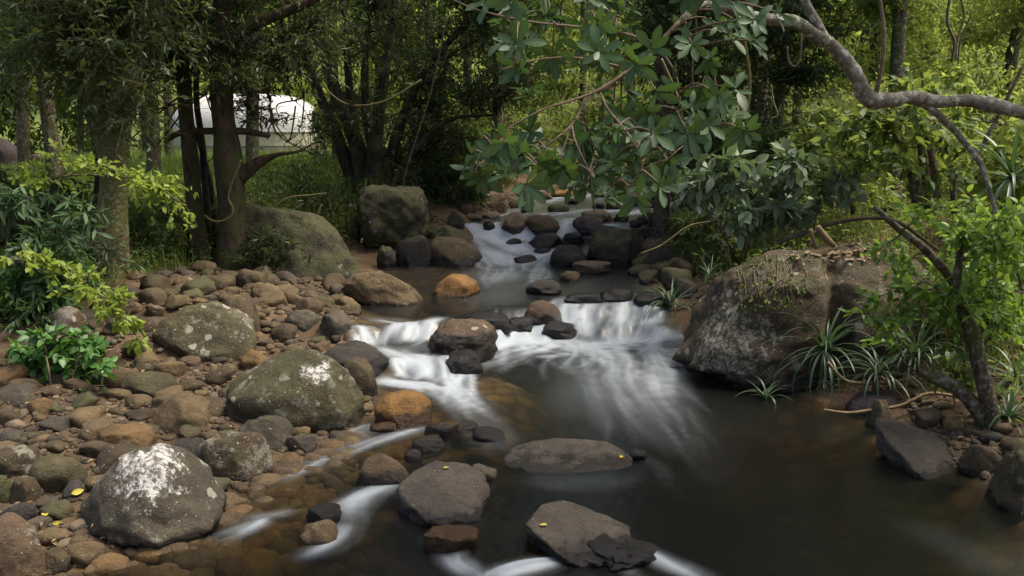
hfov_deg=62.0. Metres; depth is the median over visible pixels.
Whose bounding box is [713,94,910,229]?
shrub
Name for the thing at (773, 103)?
hanging vine
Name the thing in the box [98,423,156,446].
river stone
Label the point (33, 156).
boulder
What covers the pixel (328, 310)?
cobble
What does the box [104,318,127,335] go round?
cobble
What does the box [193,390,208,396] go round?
cobble
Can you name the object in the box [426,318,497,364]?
boulder
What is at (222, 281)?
cobble
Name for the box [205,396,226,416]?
cobble
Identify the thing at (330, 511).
river stone
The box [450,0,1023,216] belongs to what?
tree
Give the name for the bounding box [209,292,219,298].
cobble
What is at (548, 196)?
river stone
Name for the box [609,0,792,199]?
tree
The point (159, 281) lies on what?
cobble
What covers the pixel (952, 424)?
cobble
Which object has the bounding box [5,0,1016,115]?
forest
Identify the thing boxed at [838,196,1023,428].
tree
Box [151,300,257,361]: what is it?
boulder
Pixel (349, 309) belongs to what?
cobble
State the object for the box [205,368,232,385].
cobble
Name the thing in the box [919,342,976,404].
shrub
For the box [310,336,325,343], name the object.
cobble
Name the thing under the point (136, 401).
cobble
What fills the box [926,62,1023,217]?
shrub
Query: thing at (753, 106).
tree
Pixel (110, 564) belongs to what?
streambed pebbles
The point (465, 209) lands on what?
cobble
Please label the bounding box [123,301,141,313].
cobble
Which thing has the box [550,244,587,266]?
boulder
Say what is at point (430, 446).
river stone
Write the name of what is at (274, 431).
river stone
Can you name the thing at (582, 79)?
tree
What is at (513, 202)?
river stone
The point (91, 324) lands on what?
cobble
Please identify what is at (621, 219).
river stone
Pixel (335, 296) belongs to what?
cobble
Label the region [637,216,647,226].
river stone
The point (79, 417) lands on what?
cobble
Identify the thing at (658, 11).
tree
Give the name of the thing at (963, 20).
hanging vine
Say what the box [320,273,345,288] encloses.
cobble
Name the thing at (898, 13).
tree
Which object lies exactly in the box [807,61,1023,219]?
shrub
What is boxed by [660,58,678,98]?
hanging vine
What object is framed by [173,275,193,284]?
cobble
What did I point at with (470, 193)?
shrub
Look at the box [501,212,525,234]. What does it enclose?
boulder
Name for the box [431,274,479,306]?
boulder
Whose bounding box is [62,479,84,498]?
cobble
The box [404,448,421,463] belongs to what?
river stone
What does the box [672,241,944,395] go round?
boulder
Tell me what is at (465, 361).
boulder
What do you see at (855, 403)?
boulder
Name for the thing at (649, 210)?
river stone
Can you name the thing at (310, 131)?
shrub
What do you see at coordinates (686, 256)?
cobble
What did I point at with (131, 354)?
cobble
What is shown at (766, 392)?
strap plant
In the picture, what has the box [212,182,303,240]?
shrub
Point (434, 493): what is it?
boulder
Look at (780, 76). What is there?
tree
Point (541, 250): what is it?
river stone
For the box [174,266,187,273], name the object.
cobble
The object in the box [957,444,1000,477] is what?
river stone
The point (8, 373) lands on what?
cobble
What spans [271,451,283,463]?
cobble
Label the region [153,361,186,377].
cobble
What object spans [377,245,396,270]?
boulder
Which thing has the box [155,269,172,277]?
cobble
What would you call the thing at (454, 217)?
boulder
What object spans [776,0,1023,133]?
tree
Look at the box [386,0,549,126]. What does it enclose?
tree
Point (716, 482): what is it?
stream water
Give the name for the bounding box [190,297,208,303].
cobble
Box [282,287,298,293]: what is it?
cobble
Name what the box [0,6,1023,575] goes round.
ground
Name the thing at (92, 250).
shrub
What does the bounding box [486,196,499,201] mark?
cobble
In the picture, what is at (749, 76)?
hanging vine
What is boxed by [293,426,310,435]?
cobble
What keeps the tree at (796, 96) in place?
on the ground at (508, 396)
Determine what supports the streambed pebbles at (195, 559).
on the ground at (508, 396)
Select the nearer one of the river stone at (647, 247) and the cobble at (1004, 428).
the cobble at (1004, 428)
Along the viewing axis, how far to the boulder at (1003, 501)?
6.02 m
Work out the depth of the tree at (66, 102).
42.06 m
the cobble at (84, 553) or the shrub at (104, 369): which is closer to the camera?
the cobble at (84, 553)
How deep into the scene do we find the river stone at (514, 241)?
15.64 m
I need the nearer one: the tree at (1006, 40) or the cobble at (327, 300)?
the cobble at (327, 300)
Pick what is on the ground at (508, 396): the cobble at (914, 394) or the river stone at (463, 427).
the cobble at (914, 394)
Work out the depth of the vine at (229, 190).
12.35 m
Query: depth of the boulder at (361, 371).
8.49 m
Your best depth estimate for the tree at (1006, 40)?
36.09 m
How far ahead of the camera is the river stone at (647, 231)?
15.99 m
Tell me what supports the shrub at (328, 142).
on the ground at (508, 396)
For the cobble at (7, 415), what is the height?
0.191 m
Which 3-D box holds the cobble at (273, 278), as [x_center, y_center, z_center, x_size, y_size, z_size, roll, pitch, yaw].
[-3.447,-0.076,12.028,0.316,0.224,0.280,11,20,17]
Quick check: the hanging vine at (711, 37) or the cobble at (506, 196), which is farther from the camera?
the cobble at (506, 196)
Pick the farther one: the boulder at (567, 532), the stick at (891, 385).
the stick at (891, 385)
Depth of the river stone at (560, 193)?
22.30 m
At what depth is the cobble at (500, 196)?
19.55 m
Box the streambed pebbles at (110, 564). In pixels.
[90,422,483,575]
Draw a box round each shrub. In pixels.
[0,166,90,252]
[0,166,132,240]
[0,183,116,335]
[0,229,115,324]
[2,324,109,385]
[16,221,152,292]
[79,356,120,391]
[83,183,204,259]
[174,173,301,241]
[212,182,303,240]
[219,220,312,272]
[243,133,357,222]
[285,100,346,153]
[287,106,383,183]
[321,89,429,156]
[365,98,481,192]
[403,90,511,173]
[409,156,492,211]
[439,151,497,193]
[447,98,548,182]
[450,93,555,141]
[466,135,514,184]
[483,117,550,154]
[504,100,559,171]
[507,88,589,135]
[544,97,615,164]
[595,82,655,155]
[605,105,655,153]
[634,110,769,191]
[636,197,757,272]
[654,65,824,231]
[669,152,763,229]
[671,130,868,259]
[685,201,768,267]
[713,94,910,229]
[766,92,910,217]
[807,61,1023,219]
[816,67,951,176]
[885,28,1023,196]
[911,184,1023,357]
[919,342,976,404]
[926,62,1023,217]
[926,118,1023,223]
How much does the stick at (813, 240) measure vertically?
0.266 m
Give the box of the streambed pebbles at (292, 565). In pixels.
[83,433,411,575]
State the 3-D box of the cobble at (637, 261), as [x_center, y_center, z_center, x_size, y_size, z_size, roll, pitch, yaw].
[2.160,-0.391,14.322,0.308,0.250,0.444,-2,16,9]
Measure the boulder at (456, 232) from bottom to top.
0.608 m
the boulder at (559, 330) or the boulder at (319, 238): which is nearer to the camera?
the boulder at (559, 330)
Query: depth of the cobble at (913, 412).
7.64 m
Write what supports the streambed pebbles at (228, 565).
on the ground at (508, 396)
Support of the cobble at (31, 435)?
on the ground at (508, 396)
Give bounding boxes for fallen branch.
[778,216,939,251]
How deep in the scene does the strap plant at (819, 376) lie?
8.53 m
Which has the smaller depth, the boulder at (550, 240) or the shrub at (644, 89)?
the boulder at (550, 240)
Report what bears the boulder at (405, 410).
on the ground at (508, 396)
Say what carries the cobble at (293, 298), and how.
on the ground at (508, 396)
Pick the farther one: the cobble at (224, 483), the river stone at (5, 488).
the cobble at (224, 483)
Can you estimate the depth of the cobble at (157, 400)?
7.55 m
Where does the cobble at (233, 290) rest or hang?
on the ground at (508, 396)
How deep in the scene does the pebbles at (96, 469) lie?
7.19 m
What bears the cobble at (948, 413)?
on the ground at (508, 396)
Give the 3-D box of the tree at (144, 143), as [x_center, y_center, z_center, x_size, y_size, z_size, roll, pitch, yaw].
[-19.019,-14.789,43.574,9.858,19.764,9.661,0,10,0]
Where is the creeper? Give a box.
[722,251,815,350]
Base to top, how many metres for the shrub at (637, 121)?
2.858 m
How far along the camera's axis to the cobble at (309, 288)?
11.66 m
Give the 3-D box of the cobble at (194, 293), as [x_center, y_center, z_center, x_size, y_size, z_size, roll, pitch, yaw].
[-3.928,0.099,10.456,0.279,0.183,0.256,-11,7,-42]
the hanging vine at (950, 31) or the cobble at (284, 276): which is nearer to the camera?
the hanging vine at (950, 31)
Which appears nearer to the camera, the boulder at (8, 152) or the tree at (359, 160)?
the tree at (359, 160)
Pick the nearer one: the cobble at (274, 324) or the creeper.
the creeper
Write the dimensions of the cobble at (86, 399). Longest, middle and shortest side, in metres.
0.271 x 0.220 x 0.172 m
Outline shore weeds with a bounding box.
[763,149,984,231]
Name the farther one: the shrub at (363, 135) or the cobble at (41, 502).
the shrub at (363, 135)
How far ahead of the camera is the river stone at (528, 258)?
14.81 m
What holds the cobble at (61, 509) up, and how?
on the ground at (508, 396)
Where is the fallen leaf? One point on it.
(77, 491)
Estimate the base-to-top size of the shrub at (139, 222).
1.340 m
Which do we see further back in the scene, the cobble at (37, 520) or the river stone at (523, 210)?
the river stone at (523, 210)
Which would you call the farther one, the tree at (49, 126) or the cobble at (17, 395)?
the tree at (49, 126)
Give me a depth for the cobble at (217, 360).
8.91 m
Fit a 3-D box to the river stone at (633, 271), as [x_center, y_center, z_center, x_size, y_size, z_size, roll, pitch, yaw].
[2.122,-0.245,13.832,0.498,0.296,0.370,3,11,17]
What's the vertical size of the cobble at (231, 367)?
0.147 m
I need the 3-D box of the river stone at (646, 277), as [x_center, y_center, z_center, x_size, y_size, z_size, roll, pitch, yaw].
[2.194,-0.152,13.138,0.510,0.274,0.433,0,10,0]
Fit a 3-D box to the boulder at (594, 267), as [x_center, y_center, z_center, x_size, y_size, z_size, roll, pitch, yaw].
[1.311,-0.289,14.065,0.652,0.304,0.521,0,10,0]
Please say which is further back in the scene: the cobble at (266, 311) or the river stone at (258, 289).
the river stone at (258, 289)
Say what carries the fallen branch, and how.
on the ground at (508, 396)
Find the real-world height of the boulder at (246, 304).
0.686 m
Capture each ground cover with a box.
[131,151,520,252]
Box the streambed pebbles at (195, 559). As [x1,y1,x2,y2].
[133,422,424,575]
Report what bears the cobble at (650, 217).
on the ground at (508, 396)
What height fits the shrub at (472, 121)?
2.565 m
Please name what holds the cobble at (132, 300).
on the ground at (508, 396)
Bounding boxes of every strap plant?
[634,279,701,320]
[692,252,726,284]
[736,375,790,408]
[768,305,882,407]
[794,371,857,395]
[822,344,941,405]
[866,305,956,387]
[926,127,1023,283]
[955,385,1023,434]
[957,343,1023,399]
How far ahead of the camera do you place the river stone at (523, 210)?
18.55 m
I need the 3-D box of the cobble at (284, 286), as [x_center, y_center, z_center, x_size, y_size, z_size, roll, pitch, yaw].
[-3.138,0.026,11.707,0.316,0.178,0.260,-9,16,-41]
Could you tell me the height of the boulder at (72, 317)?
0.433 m
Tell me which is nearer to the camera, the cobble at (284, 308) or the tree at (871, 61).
the cobble at (284, 308)
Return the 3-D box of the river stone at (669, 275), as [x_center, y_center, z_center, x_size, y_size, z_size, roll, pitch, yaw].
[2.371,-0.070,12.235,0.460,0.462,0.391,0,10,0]
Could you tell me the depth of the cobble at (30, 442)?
6.57 m
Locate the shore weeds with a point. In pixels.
(882, 192)
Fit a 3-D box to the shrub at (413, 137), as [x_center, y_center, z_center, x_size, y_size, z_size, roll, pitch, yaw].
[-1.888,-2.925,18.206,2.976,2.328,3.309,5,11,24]
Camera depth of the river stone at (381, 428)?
7.53 m
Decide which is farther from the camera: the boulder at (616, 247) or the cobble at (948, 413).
the boulder at (616, 247)
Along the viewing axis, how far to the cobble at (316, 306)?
10.53 m
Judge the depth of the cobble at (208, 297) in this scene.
10.34 m
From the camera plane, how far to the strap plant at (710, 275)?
11.56 m
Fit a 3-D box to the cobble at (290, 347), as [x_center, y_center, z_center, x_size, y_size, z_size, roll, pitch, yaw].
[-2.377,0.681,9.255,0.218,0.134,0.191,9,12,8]
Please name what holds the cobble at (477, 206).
on the ground at (508, 396)
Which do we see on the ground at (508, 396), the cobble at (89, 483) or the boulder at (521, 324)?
the cobble at (89, 483)
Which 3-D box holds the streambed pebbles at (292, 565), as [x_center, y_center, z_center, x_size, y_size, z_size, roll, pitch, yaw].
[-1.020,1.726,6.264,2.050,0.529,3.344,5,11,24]
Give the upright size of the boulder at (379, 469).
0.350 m
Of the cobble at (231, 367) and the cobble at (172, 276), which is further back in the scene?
the cobble at (172, 276)
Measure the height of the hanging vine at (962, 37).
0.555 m
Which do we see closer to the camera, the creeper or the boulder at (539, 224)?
the creeper
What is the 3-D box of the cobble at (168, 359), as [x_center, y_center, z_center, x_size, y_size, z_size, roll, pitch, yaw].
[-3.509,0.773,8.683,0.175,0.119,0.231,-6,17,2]
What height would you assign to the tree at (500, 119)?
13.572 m
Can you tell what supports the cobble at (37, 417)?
on the ground at (508, 396)
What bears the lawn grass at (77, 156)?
on the ground at (508, 396)
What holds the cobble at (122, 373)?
on the ground at (508, 396)
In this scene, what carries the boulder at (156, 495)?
on the ground at (508, 396)
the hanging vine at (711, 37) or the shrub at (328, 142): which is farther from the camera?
the shrub at (328, 142)
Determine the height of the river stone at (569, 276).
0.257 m
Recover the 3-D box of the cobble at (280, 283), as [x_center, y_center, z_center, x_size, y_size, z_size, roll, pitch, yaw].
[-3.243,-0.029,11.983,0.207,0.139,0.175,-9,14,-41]
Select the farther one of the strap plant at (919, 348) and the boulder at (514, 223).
the boulder at (514, 223)
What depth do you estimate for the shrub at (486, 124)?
22.58 m
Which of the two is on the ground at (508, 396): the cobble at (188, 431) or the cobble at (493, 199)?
the cobble at (188, 431)
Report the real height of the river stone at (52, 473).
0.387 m
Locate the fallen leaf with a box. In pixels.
[71,488,83,494]
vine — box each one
[204,160,241,221]
[274,193,326,207]
[305,48,421,106]
[402,16,447,183]
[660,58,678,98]
[691,12,698,160]
[710,11,718,146]
[743,0,751,127]
[770,85,777,118]
[786,32,801,67]
[946,0,955,61]
[955,0,965,58]
[957,10,971,63]
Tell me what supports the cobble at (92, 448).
on the ground at (508, 396)
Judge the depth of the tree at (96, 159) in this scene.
12.03 m
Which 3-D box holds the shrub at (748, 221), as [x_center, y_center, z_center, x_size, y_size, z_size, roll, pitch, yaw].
[3.036,-1.051,11.248,2.281,2.059,3.336,0,10,0]
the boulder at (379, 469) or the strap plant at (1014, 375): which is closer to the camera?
the boulder at (379, 469)
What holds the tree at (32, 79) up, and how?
on the ground at (508, 396)
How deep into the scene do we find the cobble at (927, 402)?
7.73 m
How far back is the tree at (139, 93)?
26.77 m
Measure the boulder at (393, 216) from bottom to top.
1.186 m
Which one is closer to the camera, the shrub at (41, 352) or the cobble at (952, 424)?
the cobble at (952, 424)
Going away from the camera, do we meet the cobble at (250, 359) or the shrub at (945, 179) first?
the cobble at (250, 359)
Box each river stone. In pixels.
[0,445,42,477]
[0,475,11,502]
[0,502,36,520]
[10,476,40,503]
[27,397,52,414]
[27,454,87,492]
[44,547,71,574]
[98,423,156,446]
[120,371,176,397]
[149,393,211,432]
[235,269,267,286]
[237,415,292,450]
[251,282,280,297]
[285,309,319,330]
[286,434,317,452]
[299,519,337,552]
[305,503,341,523]
[319,311,350,336]
[370,422,396,435]
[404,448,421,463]
[410,434,444,459]
[423,524,478,553]
[424,423,453,441]
[454,420,477,434]
[466,213,482,221]
[471,463,496,481]
[472,426,505,444]
[482,211,499,221]
[483,221,494,230]
[488,201,506,215]
[506,238,521,244]
[509,197,524,211]
[513,254,537,264]
[520,207,532,214]
[533,247,550,253]
[542,192,551,202]
[547,204,568,211]
[550,190,572,199]
[558,271,579,281]
[564,198,577,205]
[577,229,587,235]
[592,203,604,208]
[606,198,620,208]
[613,214,628,221]
[627,264,650,280]
[629,219,642,230]
[629,449,646,459]
[634,199,652,208]
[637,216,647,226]
[638,269,660,285]
[641,239,665,252]
[642,208,652,218]
[643,227,652,239]
[645,251,666,264]
[660,267,693,290]
[672,278,697,298]
[864,399,891,433]
[914,408,942,428]
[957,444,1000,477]
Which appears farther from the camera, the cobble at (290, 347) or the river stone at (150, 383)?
the cobble at (290, 347)
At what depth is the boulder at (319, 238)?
12.88 m
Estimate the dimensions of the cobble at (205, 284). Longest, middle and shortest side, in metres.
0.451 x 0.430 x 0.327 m
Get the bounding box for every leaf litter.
[694,200,1023,452]
[786,235,892,261]
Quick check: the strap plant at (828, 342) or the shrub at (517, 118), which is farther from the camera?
the shrub at (517, 118)
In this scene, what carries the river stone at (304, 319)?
on the ground at (508, 396)
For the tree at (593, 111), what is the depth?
28.29 m
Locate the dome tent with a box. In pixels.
[173,94,327,155]
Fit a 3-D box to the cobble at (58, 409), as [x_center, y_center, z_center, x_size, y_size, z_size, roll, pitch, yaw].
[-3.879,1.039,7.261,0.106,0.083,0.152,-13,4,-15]
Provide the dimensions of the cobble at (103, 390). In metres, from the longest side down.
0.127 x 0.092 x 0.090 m
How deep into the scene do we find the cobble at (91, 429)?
6.79 m
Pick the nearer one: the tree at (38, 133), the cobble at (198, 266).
the cobble at (198, 266)
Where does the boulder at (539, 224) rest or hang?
on the ground at (508, 396)
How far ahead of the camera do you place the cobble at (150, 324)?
9.26 m
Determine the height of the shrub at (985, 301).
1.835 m
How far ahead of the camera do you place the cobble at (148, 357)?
8.73 m
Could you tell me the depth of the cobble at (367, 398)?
8.32 m
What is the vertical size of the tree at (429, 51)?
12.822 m
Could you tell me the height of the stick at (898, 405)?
0.211 m
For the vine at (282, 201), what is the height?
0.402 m
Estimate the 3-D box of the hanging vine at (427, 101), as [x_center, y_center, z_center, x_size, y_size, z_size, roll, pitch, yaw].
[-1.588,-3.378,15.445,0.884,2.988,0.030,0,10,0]
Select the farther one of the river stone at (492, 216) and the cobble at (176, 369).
the river stone at (492, 216)
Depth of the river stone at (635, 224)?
16.23 m
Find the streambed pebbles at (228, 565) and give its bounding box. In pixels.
[118,429,461,575]
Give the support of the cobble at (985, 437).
on the ground at (508, 396)
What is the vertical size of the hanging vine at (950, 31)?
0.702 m
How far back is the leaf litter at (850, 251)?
8.87 m
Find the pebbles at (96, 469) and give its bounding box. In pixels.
[0,189,996,575]
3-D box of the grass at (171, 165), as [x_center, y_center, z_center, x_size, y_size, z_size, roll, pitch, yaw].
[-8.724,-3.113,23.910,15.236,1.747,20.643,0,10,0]
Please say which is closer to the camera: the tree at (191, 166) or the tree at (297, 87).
the tree at (191, 166)
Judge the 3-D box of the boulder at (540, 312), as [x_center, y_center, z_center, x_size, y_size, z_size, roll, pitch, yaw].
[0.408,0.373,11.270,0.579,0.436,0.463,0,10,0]
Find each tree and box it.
[0,0,147,242]
[0,0,227,278]
[0,1,100,172]
[0,30,201,127]
[0,49,89,156]
[0,61,58,98]
[0,72,40,154]
[3,15,175,156]
[5,37,63,180]
[13,56,30,182]
[54,53,201,153]
[106,0,263,262]
[132,0,376,270]
[142,10,187,174]
[158,0,292,118]
[159,0,261,257]
[160,0,231,156]
[230,1,369,149]
[237,0,389,163]
[241,6,263,179]
[276,0,607,209]
[305,0,487,145]
[332,0,475,131]
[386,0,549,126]
[435,0,613,161]
[448,0,539,190]
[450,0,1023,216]
[480,0,633,161]
[540,0,700,179]
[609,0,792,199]
[611,0,799,237]
[668,0,905,223]
[680,0,777,191]
[714,0,867,139]
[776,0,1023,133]
[823,0,1010,119]
[831,0,939,217]
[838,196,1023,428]
[920,0,1023,96]
[920,0,1023,148]
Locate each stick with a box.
[641,221,709,253]
[726,219,728,261]
[808,229,818,248]
[815,225,836,247]
[823,392,954,413]
[826,361,917,384]
[880,375,901,395]
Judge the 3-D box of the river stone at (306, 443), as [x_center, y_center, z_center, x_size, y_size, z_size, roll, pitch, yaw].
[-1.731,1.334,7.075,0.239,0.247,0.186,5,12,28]
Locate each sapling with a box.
[0,242,151,356]
[2,138,198,238]
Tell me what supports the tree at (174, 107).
on the ground at (508, 396)
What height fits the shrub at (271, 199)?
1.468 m
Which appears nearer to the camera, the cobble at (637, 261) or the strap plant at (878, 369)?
the strap plant at (878, 369)
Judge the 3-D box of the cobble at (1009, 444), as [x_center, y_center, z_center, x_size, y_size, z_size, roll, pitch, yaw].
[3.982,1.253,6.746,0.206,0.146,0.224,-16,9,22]
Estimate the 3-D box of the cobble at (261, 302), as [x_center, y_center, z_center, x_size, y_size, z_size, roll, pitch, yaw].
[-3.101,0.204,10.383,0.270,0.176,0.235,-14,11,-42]
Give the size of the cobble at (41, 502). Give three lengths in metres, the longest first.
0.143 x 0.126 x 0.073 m
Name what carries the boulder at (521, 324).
in the stream water
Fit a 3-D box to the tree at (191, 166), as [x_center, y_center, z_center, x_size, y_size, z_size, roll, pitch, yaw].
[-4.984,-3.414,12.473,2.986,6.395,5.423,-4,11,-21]
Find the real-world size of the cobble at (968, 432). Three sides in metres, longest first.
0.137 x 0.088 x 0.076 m
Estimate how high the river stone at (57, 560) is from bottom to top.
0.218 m
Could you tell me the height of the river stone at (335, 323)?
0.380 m
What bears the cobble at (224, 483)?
on the ground at (508, 396)
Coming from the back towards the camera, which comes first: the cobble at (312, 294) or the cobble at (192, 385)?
the cobble at (312, 294)
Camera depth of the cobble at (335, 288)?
11.85 m
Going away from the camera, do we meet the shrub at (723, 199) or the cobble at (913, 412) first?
the cobble at (913, 412)
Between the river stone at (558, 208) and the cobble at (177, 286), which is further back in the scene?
the river stone at (558, 208)
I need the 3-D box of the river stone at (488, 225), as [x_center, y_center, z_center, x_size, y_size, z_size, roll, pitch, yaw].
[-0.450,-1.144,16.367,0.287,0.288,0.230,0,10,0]
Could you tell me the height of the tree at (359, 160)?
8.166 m
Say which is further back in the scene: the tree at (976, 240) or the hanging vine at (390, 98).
the hanging vine at (390, 98)
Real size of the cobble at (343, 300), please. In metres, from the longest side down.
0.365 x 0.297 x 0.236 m
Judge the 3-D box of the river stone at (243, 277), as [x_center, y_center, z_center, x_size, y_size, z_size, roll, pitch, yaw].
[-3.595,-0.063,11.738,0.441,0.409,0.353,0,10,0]
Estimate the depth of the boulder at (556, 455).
6.84 m
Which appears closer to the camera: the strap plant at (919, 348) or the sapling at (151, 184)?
the strap plant at (919, 348)
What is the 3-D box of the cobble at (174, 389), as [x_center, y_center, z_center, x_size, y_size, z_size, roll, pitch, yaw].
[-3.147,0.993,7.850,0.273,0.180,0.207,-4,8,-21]
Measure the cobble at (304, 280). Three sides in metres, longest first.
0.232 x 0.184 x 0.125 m
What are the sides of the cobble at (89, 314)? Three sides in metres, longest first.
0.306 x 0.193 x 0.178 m
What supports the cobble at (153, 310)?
on the ground at (508, 396)
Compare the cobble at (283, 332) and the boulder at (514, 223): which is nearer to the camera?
the cobble at (283, 332)
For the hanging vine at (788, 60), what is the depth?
7.26 m
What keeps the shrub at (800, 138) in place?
on the ground at (508, 396)
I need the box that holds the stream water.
[244,166,1011,575]
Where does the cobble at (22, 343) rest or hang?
on the ground at (508, 396)
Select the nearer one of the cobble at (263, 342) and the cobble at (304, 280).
the cobble at (263, 342)
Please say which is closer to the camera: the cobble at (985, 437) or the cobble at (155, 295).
the cobble at (985, 437)
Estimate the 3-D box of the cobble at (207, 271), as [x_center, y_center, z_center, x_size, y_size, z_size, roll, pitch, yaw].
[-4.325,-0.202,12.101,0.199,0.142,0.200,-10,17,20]
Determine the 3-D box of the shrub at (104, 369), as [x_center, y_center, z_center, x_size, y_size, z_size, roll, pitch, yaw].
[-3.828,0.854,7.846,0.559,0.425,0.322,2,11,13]
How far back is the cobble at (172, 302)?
9.97 m
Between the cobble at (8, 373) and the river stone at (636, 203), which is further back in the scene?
the river stone at (636, 203)
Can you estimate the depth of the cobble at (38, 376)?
7.90 m
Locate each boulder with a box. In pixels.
[0,138,16,165]
[0,512,45,575]
[31,154,44,163]
[46,306,86,336]
[80,443,227,548]
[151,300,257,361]
[197,430,272,481]
[222,295,260,331]
[225,348,364,432]
[245,204,361,278]
[323,340,389,377]
[341,270,422,317]
[343,216,360,239]
[344,357,377,396]
[355,453,408,497]
[356,184,430,248]
[373,389,431,434]
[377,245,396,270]
[395,235,431,270]
[395,460,489,526]
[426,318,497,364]
[427,225,470,245]
[430,236,483,270]
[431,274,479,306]
[444,349,483,381]
[447,211,464,229]
[470,311,512,334]
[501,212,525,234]
[503,438,632,473]
[509,316,532,331]
[523,300,561,324]
[524,214,559,234]
[524,500,631,567]
[526,279,561,294]
[528,233,562,248]
[541,320,576,339]
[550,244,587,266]
[562,232,583,244]
[564,292,602,303]
[572,216,602,234]
[572,260,610,274]
[581,209,612,221]
[587,225,641,275]
[587,533,658,571]
[599,287,633,305]
[633,291,673,308]
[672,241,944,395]
[845,389,899,416]
[874,417,963,486]
[981,449,1023,523]
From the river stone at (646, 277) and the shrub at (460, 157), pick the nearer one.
the river stone at (646, 277)
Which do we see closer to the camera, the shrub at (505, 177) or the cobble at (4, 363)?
the cobble at (4, 363)
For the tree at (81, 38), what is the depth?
10.25 m
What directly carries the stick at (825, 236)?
on the boulder at (712, 348)
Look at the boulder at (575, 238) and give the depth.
15.50 m
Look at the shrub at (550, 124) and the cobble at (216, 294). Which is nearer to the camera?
the cobble at (216, 294)
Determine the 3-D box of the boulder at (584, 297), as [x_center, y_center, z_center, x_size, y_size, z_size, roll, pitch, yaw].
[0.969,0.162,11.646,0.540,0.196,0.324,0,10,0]
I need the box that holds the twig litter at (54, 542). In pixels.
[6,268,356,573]
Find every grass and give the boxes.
[0,145,403,168]
[0,147,442,245]
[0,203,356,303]
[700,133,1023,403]
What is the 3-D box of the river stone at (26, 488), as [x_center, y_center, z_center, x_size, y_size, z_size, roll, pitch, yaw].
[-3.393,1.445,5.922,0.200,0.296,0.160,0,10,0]
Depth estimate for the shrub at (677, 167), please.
15.96 m
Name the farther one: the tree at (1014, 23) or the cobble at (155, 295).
the tree at (1014, 23)
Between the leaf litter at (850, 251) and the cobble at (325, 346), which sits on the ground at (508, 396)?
the cobble at (325, 346)
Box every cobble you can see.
[0,359,12,365]
[0,363,29,387]
[0,383,41,406]
[0,408,22,426]
[0,429,27,443]
[0,440,15,448]
[5,342,31,357]
[10,378,40,388]
[24,438,40,445]
[26,431,45,439]
[27,515,52,530]
[30,375,44,379]
[30,413,45,421]
[35,496,57,507]
[38,384,61,397]
[38,499,74,519]
[38,528,70,545]
[39,416,73,431]
[43,440,65,452]
[50,405,63,412]
[51,373,71,385]
[59,541,105,566]
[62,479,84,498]
[63,378,94,392]
[64,452,75,456]
[67,405,106,428]
[72,392,98,409]
[79,417,113,441]
[79,440,109,457]
[80,308,97,320]
[82,368,93,375]
[83,475,102,490]
[86,319,103,329]
[89,299,123,310]
[92,367,136,387]
[95,387,107,395]
[95,441,137,474]
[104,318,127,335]
[104,349,119,356]
[104,388,132,399]
[105,357,123,366]
[116,420,127,423]
[121,339,154,357]
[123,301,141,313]
[124,288,139,296]
[124,394,152,409]
[124,408,153,422]
[127,270,145,279]
[127,298,138,303]
[133,350,159,363]
[134,364,152,371]
[137,287,167,304]
[139,275,170,289]
[139,316,163,332]
[143,423,159,433]
[146,305,164,316]
[150,395,170,407]
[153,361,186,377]
[154,385,183,395]
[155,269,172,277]
[159,358,175,362]
[164,288,178,296]
[164,295,190,309]
[169,274,181,278]
[171,283,183,289]
[172,437,204,456]
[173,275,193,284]
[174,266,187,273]
[177,379,203,391]
[178,424,200,437]
[179,355,201,366]
[180,270,194,275]
[180,275,215,295]
[181,288,203,298]
[189,260,217,272]
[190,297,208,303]
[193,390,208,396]
[200,268,213,275]
[200,429,217,439]
[202,295,216,300]
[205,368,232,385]
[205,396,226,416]
[208,274,235,289]
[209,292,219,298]
[211,357,226,363]
[214,423,230,430]
[214,477,230,490]
[217,270,237,276]
[218,292,231,301]
[218,387,228,397]
[220,363,236,373]
[223,286,239,294]
[240,349,267,369]
[241,283,254,289]
[253,265,271,273]
[253,297,266,308]
[257,338,273,346]
[259,290,287,306]
[259,308,270,315]
[268,273,279,283]
[269,321,281,328]
[271,323,297,342]
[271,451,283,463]
[273,281,288,285]
[275,271,297,284]
[276,304,290,313]
[278,283,293,290]
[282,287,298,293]
[283,344,301,350]
[284,291,301,304]
[284,339,296,345]
[292,297,325,313]
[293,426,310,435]
[297,277,311,284]
[299,286,317,293]
[302,290,319,298]
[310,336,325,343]
[311,341,331,352]
[317,297,334,306]
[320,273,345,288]
[324,308,344,313]
[326,304,336,307]
[329,283,342,294]
[329,294,344,303]
[329,430,341,438]
[330,335,340,342]
[336,296,361,308]
[340,303,361,315]
[364,395,372,402]
[364,403,372,412]
[458,203,476,214]
[464,200,479,210]
[484,191,504,200]
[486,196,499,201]
[502,192,509,200]
[631,257,645,267]
[647,213,671,224]
[649,262,665,269]
[650,230,670,237]
[656,257,697,277]
[677,252,701,265]
[904,399,916,406]
[910,391,926,402]
[910,408,924,415]
[921,399,935,405]
[932,401,952,410]
[941,409,961,420]
[943,418,963,431]
[962,428,981,436]
[978,431,1003,443]
[988,440,998,447]
[992,423,1013,433]
[999,437,1023,451]
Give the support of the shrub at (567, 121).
on the ground at (508, 396)

